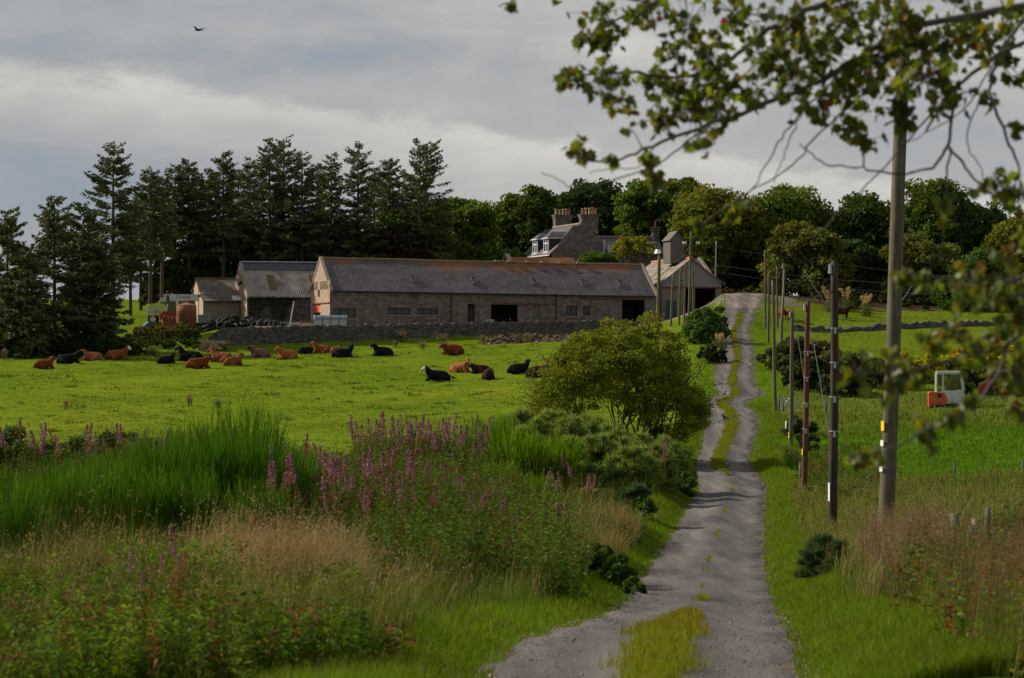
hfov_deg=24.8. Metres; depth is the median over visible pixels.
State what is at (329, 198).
spruce tree
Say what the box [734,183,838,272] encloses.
broadleaf tree
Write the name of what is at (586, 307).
window
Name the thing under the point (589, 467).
gorse bush
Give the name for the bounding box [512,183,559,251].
broadleaf tree
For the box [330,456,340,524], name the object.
fireweed
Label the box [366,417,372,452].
fireweed
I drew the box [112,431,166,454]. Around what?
thicket
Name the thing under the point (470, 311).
door
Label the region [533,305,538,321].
slatted door
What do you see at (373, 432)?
fireweed
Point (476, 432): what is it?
fireweed
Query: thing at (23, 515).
broom bush
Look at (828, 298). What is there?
pampas grass
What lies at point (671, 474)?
gorse bush
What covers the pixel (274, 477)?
fireweed
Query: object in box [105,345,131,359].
cow
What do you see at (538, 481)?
broom bush
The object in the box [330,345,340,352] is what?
cow
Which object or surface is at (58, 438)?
fireweed
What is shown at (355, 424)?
fireweed
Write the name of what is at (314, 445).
fireweed
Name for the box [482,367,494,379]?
cow
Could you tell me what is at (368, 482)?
fireweed
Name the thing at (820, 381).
overhead cable
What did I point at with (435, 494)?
fireweed
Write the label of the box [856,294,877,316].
pampas grass
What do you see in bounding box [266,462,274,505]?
fireweed
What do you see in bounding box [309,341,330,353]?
cow
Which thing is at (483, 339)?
thistle
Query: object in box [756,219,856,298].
broadleaf tree
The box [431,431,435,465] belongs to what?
fireweed
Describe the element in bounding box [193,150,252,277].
spruce tree
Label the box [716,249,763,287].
broadleaf tree
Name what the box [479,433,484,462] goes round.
fireweed
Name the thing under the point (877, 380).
shrub
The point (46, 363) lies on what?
cow
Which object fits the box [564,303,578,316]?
window
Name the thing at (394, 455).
fireweed
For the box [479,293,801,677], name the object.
road
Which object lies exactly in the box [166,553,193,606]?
dock plant
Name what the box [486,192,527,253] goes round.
broadleaf tree
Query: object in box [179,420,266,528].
broom bush
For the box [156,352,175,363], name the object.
cow
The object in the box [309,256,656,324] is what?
stone barn
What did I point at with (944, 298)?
broadleaf tree
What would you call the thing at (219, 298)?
farm store
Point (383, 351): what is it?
cow
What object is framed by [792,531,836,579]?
gorse bush
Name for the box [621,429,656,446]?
gorse bush
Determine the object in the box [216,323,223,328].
tyre
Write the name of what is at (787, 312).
cow
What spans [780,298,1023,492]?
field grass
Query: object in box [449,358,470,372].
cow
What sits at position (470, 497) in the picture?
fireweed
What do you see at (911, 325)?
stone wall
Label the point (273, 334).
stone wall
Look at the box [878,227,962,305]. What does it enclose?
broadleaf tree
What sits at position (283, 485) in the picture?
fireweed
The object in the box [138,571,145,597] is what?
fireweed
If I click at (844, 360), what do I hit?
shrub
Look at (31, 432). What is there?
fireweed
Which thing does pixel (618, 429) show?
gorse bush
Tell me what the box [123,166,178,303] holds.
spruce tree
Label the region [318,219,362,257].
evergreen tree
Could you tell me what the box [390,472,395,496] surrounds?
fireweed
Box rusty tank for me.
[176,302,196,326]
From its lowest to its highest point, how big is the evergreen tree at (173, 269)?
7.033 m
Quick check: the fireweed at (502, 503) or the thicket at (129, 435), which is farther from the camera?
the thicket at (129, 435)
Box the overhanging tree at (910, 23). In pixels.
[498,0,1023,474]
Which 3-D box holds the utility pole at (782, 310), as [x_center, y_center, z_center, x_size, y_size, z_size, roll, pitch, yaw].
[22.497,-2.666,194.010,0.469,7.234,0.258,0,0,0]
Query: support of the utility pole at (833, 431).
on the ground at (506, 386)
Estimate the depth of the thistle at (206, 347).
217.16 m
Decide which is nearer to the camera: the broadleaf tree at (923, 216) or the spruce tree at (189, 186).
the spruce tree at (189, 186)
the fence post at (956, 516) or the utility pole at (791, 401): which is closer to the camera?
the fence post at (956, 516)
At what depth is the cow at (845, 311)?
221.82 m
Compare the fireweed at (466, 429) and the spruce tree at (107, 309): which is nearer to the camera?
the fireweed at (466, 429)
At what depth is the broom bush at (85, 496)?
38.77 m
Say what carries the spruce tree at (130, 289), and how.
on the ground at (506, 386)
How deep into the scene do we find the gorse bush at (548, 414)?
93.89 m
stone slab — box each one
[196,342,218,350]
[201,339,223,343]
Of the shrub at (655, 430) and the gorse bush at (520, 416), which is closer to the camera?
the gorse bush at (520, 416)
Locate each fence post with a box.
[778,395,779,410]
[799,462,801,481]
[950,513,959,546]
[972,519,979,541]
[983,508,990,536]
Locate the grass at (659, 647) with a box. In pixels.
[597,311,743,677]
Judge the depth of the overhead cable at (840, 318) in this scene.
66.85 m
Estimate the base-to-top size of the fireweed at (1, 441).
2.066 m
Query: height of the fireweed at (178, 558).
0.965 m
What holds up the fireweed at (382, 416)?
on the ground at (506, 386)
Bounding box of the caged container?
[197,314,210,322]
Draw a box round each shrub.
[488,247,526,260]
[576,251,619,262]
[610,235,656,263]
[649,427,663,442]
[667,220,706,258]
[680,305,732,343]
[685,309,695,320]
[694,223,730,275]
[696,343,727,363]
[754,335,841,370]
[779,356,843,389]
[781,415,818,435]
[794,432,820,450]
[809,347,843,370]
[817,369,873,396]
[839,351,884,383]
[865,361,911,387]
[883,350,947,383]
[931,347,989,379]
[945,366,993,393]
[979,342,1016,373]
[991,367,1023,395]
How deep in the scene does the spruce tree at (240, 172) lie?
285.71 m
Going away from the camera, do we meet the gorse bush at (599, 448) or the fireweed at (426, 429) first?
the fireweed at (426, 429)
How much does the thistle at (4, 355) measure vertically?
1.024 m
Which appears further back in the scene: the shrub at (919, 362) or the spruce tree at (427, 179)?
the spruce tree at (427, 179)
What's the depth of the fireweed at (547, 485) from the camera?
64.01 m
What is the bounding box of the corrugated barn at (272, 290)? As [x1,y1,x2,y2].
[235,261,317,321]
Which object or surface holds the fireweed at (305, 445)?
on the ground at (506, 386)
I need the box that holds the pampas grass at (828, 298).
[817,286,840,312]
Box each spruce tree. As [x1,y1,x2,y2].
[0,205,48,356]
[0,248,51,358]
[2,195,105,344]
[56,201,117,333]
[66,236,135,351]
[73,141,159,334]
[115,193,166,310]
[116,198,147,315]
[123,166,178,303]
[142,175,182,317]
[161,164,196,293]
[170,158,211,293]
[177,170,211,248]
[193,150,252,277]
[197,167,227,266]
[221,167,248,263]
[230,157,267,232]
[240,137,296,260]
[260,134,309,252]
[268,150,334,261]
[299,163,334,219]
[312,152,350,240]
[329,141,390,257]
[359,165,388,231]
[366,157,406,229]
[386,169,414,214]
[394,138,466,259]
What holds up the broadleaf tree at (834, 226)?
on the ground at (506, 386)
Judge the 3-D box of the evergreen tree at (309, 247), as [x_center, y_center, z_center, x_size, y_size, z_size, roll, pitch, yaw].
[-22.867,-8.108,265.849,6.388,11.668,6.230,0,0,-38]
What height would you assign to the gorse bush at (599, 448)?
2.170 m
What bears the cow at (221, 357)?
on the ground at (506, 386)
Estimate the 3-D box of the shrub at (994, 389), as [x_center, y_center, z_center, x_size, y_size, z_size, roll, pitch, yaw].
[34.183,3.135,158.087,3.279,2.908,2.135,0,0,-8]
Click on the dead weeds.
(898, 533)
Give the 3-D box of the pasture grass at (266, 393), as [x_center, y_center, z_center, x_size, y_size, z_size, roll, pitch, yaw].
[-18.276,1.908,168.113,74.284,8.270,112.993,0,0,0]
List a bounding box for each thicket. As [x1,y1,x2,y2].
[0,431,32,475]
[1,424,87,471]
[51,428,134,467]
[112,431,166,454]
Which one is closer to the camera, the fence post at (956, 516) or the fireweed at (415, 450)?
the fence post at (956, 516)
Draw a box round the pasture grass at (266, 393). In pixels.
[0,324,702,456]
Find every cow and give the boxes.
[33,356,54,368]
[56,350,84,363]
[81,349,102,360]
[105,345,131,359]
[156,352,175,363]
[174,345,202,360]
[185,356,213,368]
[207,346,232,362]
[223,352,242,365]
[247,345,270,357]
[274,346,297,359]
[297,347,313,354]
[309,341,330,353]
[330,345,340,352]
[331,344,354,357]
[369,343,393,355]
[421,366,450,381]
[438,343,464,354]
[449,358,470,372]
[467,363,488,373]
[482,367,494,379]
[507,359,530,373]
[525,362,552,377]
[778,309,785,318]
[786,309,790,319]
[838,305,853,318]
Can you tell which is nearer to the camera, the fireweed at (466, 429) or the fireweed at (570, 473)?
the fireweed at (570, 473)
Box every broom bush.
[0,465,63,565]
[1,481,58,511]
[15,449,110,552]
[25,463,78,511]
[64,449,153,546]
[95,458,190,544]
[114,418,216,498]
[123,409,242,474]
[135,456,227,552]
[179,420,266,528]
[190,392,307,475]
[221,429,312,525]
[223,471,295,546]
[275,443,342,514]
[451,410,524,461]
[469,459,531,482]
[481,423,574,483]
[516,471,561,497]
[527,432,589,489]
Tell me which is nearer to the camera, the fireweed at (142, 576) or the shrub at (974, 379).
the fireweed at (142, 576)
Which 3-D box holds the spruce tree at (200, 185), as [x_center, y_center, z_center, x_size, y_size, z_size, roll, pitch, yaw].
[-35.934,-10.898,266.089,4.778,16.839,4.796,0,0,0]
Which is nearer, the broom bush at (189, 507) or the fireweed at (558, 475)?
the broom bush at (189, 507)
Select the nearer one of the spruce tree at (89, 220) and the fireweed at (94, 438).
the fireweed at (94, 438)
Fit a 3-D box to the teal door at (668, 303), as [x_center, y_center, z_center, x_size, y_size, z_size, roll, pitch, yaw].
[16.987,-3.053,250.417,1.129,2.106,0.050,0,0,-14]
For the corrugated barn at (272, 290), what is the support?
on the ground at (506, 386)
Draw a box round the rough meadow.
[789,387,1023,573]
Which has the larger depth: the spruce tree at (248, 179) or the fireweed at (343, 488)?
the spruce tree at (248, 179)
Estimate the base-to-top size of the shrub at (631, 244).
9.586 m
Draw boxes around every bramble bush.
[582,542,615,577]
[598,552,637,587]
[621,575,646,594]
[673,471,697,497]
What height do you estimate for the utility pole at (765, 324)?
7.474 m
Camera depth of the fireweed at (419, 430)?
76.32 m
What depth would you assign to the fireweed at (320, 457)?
59.44 m
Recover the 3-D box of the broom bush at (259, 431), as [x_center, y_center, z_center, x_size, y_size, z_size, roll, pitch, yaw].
[-5.971,2.723,53.002,2.730,3.189,2.563,0,0,10]
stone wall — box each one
[198,320,615,345]
[794,319,1007,332]
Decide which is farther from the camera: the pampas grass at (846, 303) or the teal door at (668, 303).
the teal door at (668, 303)
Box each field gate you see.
[300,319,313,325]
[780,398,796,410]
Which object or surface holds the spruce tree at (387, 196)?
on the ground at (506, 386)
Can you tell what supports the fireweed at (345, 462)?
on the ground at (506, 386)
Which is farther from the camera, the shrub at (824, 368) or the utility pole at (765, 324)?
the utility pole at (765, 324)
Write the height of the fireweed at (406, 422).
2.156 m
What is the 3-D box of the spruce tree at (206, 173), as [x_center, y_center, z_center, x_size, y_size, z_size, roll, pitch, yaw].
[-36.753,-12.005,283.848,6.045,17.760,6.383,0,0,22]
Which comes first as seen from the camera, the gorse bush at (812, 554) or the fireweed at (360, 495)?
the gorse bush at (812, 554)
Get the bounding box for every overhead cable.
[703,244,951,276]
[721,272,918,293]
[722,265,883,282]
[794,316,809,423]
[804,270,910,327]
[810,328,828,434]
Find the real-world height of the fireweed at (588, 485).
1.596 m
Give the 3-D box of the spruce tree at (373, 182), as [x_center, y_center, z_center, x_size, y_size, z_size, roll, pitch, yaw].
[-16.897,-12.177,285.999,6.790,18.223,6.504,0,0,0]
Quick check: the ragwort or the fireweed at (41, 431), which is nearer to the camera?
the fireweed at (41, 431)
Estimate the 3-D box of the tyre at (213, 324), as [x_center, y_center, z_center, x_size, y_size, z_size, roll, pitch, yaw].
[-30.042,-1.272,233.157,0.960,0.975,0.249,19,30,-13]
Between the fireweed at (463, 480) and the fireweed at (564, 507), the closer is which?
the fireweed at (564, 507)
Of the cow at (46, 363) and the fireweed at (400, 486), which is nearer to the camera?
the fireweed at (400, 486)
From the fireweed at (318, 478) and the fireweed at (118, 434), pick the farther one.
the fireweed at (118, 434)
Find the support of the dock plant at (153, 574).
on the ground at (506, 386)
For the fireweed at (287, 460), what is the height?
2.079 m
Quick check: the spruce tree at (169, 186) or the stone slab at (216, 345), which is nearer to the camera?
the stone slab at (216, 345)
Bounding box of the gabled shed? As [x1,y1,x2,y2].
[645,231,724,320]
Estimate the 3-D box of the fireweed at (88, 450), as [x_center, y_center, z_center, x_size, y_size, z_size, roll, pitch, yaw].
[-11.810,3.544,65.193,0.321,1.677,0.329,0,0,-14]
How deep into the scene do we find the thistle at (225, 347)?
219.44 m
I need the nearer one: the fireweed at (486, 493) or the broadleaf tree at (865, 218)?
the fireweed at (486, 493)
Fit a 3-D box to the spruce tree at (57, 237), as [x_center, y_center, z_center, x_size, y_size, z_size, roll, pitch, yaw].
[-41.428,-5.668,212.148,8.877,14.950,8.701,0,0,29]
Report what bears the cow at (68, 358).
on the ground at (506, 386)
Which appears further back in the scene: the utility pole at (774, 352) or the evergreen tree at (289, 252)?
the evergreen tree at (289, 252)
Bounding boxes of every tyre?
[207,322,215,329]
[216,318,223,323]
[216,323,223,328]
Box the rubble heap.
[483,331,574,344]
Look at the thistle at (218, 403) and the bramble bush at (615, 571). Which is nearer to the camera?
the bramble bush at (615, 571)
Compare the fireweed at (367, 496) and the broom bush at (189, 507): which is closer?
the broom bush at (189, 507)
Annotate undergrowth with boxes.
[0,416,1023,677]
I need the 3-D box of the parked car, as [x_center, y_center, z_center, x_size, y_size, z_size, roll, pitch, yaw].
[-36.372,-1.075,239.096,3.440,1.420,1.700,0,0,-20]
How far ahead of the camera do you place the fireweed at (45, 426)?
70.65 m
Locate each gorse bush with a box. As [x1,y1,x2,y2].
[321,478,360,498]
[491,406,537,435]
[508,414,556,446]
[536,407,568,429]
[550,411,595,445]
[560,433,599,482]
[564,409,608,435]
[580,432,622,482]
[593,420,633,437]
[597,442,668,488]
[605,429,632,447]
[608,480,658,516]
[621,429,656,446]
[639,441,686,488]
[654,434,695,477]
[674,453,698,483]
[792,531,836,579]
[818,537,849,574]
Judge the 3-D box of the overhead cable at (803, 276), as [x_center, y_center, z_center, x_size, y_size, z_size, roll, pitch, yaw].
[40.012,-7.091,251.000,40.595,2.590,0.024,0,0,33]
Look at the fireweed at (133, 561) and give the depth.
27.63 m
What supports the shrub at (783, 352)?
on the ground at (506, 386)
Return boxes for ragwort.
[574,486,602,503]
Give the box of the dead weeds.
[848,489,1023,641]
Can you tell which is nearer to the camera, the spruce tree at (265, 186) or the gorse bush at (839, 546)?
the gorse bush at (839, 546)
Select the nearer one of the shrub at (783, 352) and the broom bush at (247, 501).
the broom bush at (247, 501)
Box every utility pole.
[654,249,660,349]
[670,274,675,326]
[678,268,683,324]
[683,231,699,313]
[683,262,686,324]
[691,269,694,310]
[715,241,716,276]
[764,250,766,328]
[767,273,769,342]
[771,280,776,411]
[776,267,780,326]
[780,263,784,341]
[788,310,793,445]
[801,301,809,489]
[828,261,838,529]
[878,27,909,536]
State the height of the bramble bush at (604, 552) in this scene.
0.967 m
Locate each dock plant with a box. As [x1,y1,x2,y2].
[145,561,165,589]
[153,570,175,602]
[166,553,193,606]
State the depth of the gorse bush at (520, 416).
91.58 m
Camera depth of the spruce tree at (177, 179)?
261.52 m
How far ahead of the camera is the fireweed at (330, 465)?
48.37 m
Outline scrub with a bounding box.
[0,269,950,357]
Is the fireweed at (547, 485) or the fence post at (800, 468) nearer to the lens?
the fireweed at (547, 485)
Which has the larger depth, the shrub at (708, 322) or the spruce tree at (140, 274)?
the spruce tree at (140, 274)
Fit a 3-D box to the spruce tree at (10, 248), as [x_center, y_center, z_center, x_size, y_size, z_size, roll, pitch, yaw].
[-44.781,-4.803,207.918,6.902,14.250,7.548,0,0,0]
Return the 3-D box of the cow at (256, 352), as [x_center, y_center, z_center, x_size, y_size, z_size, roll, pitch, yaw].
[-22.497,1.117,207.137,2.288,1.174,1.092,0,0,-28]
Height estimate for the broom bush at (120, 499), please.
2.299 m
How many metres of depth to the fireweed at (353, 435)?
80.31 m
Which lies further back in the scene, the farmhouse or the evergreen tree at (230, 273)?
the farmhouse
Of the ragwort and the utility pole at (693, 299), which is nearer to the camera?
the ragwort
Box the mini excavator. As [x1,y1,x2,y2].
[928,371,1022,407]
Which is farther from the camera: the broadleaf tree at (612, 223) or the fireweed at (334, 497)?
the broadleaf tree at (612, 223)
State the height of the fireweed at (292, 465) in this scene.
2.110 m
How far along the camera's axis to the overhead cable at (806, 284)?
256.55 m
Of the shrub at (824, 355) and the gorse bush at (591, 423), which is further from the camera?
the shrub at (824, 355)
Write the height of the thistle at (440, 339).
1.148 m
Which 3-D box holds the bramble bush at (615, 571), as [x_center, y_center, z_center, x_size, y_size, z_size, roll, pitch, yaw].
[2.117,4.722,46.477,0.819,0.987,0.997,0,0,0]
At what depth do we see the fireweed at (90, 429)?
66.51 m
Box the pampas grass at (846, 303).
[838,286,860,309]
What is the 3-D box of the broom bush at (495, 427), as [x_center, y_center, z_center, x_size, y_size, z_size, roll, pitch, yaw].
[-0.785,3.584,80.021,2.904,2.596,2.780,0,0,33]
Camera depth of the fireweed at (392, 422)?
77.99 m
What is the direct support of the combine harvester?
on the ground at (506, 386)
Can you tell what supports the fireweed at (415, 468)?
on the ground at (506, 386)
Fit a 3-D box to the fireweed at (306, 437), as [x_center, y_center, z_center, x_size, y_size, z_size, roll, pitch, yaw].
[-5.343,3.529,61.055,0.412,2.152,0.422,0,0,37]
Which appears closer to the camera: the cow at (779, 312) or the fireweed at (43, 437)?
the fireweed at (43, 437)
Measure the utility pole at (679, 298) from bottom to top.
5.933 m
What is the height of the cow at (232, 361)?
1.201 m
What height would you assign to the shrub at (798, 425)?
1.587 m
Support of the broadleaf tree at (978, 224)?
on the ground at (506, 386)
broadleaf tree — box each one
[374,202,458,257]
[430,196,502,260]
[445,234,468,259]
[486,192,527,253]
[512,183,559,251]
[552,177,623,235]
[596,204,627,235]
[610,178,680,245]
[658,176,708,217]
[662,183,779,278]
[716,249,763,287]
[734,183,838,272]
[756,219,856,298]
[823,238,888,298]
[828,190,889,255]
[828,209,842,253]
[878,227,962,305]
[882,200,915,236]
[884,177,970,258]
[931,244,1023,311]
[946,201,1007,259]
[979,209,1023,285]
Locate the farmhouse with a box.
[526,207,662,266]
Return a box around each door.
[314,304,319,312]
[468,304,473,322]
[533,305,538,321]
[666,301,674,319]
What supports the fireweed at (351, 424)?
on the ground at (506, 386)
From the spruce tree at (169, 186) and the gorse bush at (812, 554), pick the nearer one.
the gorse bush at (812, 554)
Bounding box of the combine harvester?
[145,294,200,321]
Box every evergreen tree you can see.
[138,272,165,305]
[148,258,192,299]
[195,229,248,277]
[228,218,273,270]
[257,219,308,261]
[288,218,341,261]
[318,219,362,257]
[349,224,388,257]
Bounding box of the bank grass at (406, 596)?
[0,442,1023,677]
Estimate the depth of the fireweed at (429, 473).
59.83 m
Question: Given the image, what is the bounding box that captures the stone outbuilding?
[657,257,711,272]
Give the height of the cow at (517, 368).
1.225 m
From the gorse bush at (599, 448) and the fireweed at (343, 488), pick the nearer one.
the fireweed at (343, 488)
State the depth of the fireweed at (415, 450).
57.39 m
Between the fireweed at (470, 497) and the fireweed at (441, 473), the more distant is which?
the fireweed at (441, 473)
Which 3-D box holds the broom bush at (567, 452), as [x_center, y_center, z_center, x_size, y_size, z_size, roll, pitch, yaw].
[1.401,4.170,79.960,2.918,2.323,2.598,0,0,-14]
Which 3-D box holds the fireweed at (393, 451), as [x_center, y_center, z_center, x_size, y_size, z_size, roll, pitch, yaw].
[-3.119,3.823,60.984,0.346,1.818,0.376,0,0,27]
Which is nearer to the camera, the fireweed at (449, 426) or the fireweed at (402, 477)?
the fireweed at (402, 477)
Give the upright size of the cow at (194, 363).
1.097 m
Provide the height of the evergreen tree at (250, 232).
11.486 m
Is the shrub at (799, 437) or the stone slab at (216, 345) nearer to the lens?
the shrub at (799, 437)
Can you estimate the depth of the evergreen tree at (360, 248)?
265.25 m
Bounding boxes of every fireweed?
[0,426,7,464]
[29,430,36,468]
[29,430,46,467]
[39,424,44,441]
[39,436,44,463]
[41,422,47,440]
[54,437,60,468]
[82,422,92,466]
[87,436,93,466]
[93,432,100,464]
[116,424,122,451]
[129,547,136,574]
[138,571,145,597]
[158,551,165,591]
[165,525,176,573]
[176,556,183,575]
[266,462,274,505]
[267,445,274,475]
[269,461,277,502]
[279,472,286,513]
[281,455,292,538]
[284,452,300,531]
[293,480,303,528]
[302,433,310,460]
[302,440,308,470]
[312,443,324,477]
[315,475,320,531]
[316,446,321,483]
[319,476,327,528]
[321,449,340,533]
[322,492,327,531]
[326,452,338,530]
[328,462,338,530]
[329,477,337,537]
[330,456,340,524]
[336,456,342,495]
[338,454,348,515]
[342,471,350,530]
[347,471,354,528]
[348,414,354,453]
[350,423,355,450]
[353,420,357,457]
[357,432,362,463]
[357,458,366,487]
[358,491,369,522]
[361,451,368,495]
[361,460,372,532]
[361,489,372,529]
[362,486,370,534]
[363,448,375,510]
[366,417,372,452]
[366,463,378,506]
[371,431,376,449]
[374,419,378,455]
[377,467,394,520]
[380,410,386,439]
[380,451,390,504]
[383,478,391,515]
[384,448,392,472]
[385,445,394,479]
[388,447,397,481]
[389,415,395,441]
[389,421,394,447]
[390,450,396,487]
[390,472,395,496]
[396,470,402,497]
[397,481,408,532]
[401,472,406,503]
[405,414,410,428]
[405,449,409,481]
[405,450,415,514]
[405,462,417,505]
[406,421,412,453]
[406,428,411,449]
[407,446,418,494]
[410,480,414,507]
[412,493,417,519]
[416,422,421,456]
[421,419,425,439]
[423,428,428,457]
[425,461,429,494]
[425,467,431,488]
[426,419,432,459]
[427,424,432,455]
[430,482,437,522]
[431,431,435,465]
[434,437,439,462]
[439,460,443,490]
[442,434,446,454]
[445,424,451,462]
[447,417,451,435]
[456,429,463,468]
[459,423,465,469]
[460,476,466,501]
[463,424,468,472]
[468,491,473,518]
[473,419,479,457]
[476,496,483,528]
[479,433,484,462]
[483,489,487,520]
[484,424,490,459]
[500,501,508,526]
[546,472,551,502]
[556,471,561,495]
[560,454,564,487]
[561,502,567,524]
[567,462,574,487]
[586,473,590,509]
[590,475,595,497]
[662,446,666,488]
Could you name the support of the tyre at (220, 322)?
on the tyre at (222, 325)
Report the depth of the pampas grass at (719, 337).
191.84 m
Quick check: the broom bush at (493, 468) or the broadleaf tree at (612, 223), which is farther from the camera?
the broadleaf tree at (612, 223)
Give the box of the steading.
[502,253,610,262]
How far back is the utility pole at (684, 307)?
219.92 m
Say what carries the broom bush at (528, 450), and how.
on the ground at (506, 386)
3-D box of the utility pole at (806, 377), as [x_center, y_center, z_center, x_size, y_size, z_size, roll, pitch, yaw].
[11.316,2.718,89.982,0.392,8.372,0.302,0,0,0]
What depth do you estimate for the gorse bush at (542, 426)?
87.67 m
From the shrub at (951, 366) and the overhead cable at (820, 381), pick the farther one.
the shrub at (951, 366)
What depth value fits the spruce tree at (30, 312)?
205.31 m
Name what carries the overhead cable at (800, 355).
hanging from the utility pole at (791, 401)
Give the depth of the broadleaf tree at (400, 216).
269.90 m
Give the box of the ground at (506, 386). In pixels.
[0,294,1023,677]
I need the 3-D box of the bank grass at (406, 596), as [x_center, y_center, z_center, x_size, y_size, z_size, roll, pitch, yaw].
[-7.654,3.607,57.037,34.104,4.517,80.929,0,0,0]
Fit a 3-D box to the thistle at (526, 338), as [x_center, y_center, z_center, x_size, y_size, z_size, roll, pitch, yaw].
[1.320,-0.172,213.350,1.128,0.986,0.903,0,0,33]
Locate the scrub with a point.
(140, 337)
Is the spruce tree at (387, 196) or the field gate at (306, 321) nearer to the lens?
the field gate at (306, 321)
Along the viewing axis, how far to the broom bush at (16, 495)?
41.91 m
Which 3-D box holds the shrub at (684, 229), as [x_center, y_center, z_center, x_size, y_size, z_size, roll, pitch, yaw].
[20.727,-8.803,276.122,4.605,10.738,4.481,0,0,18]
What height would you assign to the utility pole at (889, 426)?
9.675 m
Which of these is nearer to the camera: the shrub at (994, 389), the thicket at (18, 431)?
the thicket at (18, 431)
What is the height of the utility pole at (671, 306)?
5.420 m
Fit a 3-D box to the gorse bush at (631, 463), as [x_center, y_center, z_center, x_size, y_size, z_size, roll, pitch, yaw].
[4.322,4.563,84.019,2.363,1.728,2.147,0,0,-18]
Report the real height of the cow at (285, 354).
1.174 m
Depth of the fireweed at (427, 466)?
61.23 m
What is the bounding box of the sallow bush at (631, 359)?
[513,310,739,458]
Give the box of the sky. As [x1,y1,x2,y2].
[0,0,1023,299]
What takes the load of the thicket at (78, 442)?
on the ground at (506, 386)
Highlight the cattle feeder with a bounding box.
[314,315,347,325]
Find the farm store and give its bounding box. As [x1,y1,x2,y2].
[191,277,240,319]
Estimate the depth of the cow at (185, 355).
200.41 m
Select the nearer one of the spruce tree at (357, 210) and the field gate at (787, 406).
the field gate at (787, 406)
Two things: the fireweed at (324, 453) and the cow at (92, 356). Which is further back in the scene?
the cow at (92, 356)
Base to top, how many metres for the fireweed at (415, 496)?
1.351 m
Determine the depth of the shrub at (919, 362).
167.38 m
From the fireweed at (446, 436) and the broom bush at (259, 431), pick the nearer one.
the broom bush at (259, 431)
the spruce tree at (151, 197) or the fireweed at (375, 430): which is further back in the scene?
the spruce tree at (151, 197)
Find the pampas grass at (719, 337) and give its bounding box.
[711,333,735,347]
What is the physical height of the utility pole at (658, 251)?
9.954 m
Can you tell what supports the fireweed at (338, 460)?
on the ground at (506, 386)
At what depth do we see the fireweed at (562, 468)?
77.42 m
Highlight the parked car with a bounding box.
[142,322,161,326]
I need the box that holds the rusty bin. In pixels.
[162,319,175,327]
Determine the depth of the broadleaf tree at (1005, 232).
266.34 m
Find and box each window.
[332,306,356,319]
[386,305,411,315]
[415,306,439,315]
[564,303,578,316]
[581,304,591,316]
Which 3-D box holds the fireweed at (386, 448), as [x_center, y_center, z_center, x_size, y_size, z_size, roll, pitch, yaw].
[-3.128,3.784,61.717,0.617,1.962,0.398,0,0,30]
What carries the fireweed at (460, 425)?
on the ground at (506, 386)
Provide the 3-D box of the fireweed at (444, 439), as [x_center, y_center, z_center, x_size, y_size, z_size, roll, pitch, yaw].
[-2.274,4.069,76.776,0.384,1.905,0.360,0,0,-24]
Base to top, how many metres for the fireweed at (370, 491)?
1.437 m
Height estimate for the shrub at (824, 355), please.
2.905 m
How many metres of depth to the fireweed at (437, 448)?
76.39 m
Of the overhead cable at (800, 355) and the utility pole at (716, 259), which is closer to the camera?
the overhead cable at (800, 355)
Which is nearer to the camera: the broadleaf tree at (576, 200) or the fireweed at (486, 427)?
the fireweed at (486, 427)
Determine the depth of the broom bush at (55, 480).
46.92 m
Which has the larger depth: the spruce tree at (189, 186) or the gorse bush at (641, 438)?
the spruce tree at (189, 186)
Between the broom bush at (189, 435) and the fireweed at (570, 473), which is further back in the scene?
the fireweed at (570, 473)
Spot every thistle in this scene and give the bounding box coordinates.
[0,348,8,359]
[63,398,70,409]
[146,346,159,356]
[183,393,192,405]
[198,340,215,351]
[212,399,223,407]
[220,340,231,351]
[395,331,407,341]
[417,340,427,348]
[433,332,450,343]
[476,334,486,343]
[521,332,533,342]
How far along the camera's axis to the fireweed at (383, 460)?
52.87 m
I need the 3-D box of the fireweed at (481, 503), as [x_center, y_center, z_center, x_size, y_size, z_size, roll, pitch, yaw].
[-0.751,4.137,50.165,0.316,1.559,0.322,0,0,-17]
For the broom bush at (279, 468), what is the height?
2.570 m
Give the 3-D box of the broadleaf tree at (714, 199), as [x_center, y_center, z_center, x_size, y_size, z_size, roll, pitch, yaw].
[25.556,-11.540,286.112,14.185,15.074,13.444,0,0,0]
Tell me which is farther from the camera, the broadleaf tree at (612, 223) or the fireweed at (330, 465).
the broadleaf tree at (612, 223)
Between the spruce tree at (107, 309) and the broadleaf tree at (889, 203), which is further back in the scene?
the broadleaf tree at (889, 203)
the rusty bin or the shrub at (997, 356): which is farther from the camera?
the rusty bin
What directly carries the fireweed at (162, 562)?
on the ground at (506, 386)
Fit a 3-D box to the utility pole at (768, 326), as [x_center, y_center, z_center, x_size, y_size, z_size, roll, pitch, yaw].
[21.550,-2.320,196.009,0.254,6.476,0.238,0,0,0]
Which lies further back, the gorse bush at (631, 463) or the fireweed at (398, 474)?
the gorse bush at (631, 463)
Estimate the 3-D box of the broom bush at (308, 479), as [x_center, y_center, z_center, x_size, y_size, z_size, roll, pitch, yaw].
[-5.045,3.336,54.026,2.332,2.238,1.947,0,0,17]
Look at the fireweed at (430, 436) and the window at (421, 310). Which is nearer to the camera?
the fireweed at (430, 436)
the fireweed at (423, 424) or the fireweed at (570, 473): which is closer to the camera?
the fireweed at (570, 473)
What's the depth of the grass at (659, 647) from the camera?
23.83 m
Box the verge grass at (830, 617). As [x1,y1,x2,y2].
[234,293,1023,677]
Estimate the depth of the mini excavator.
151.26 m

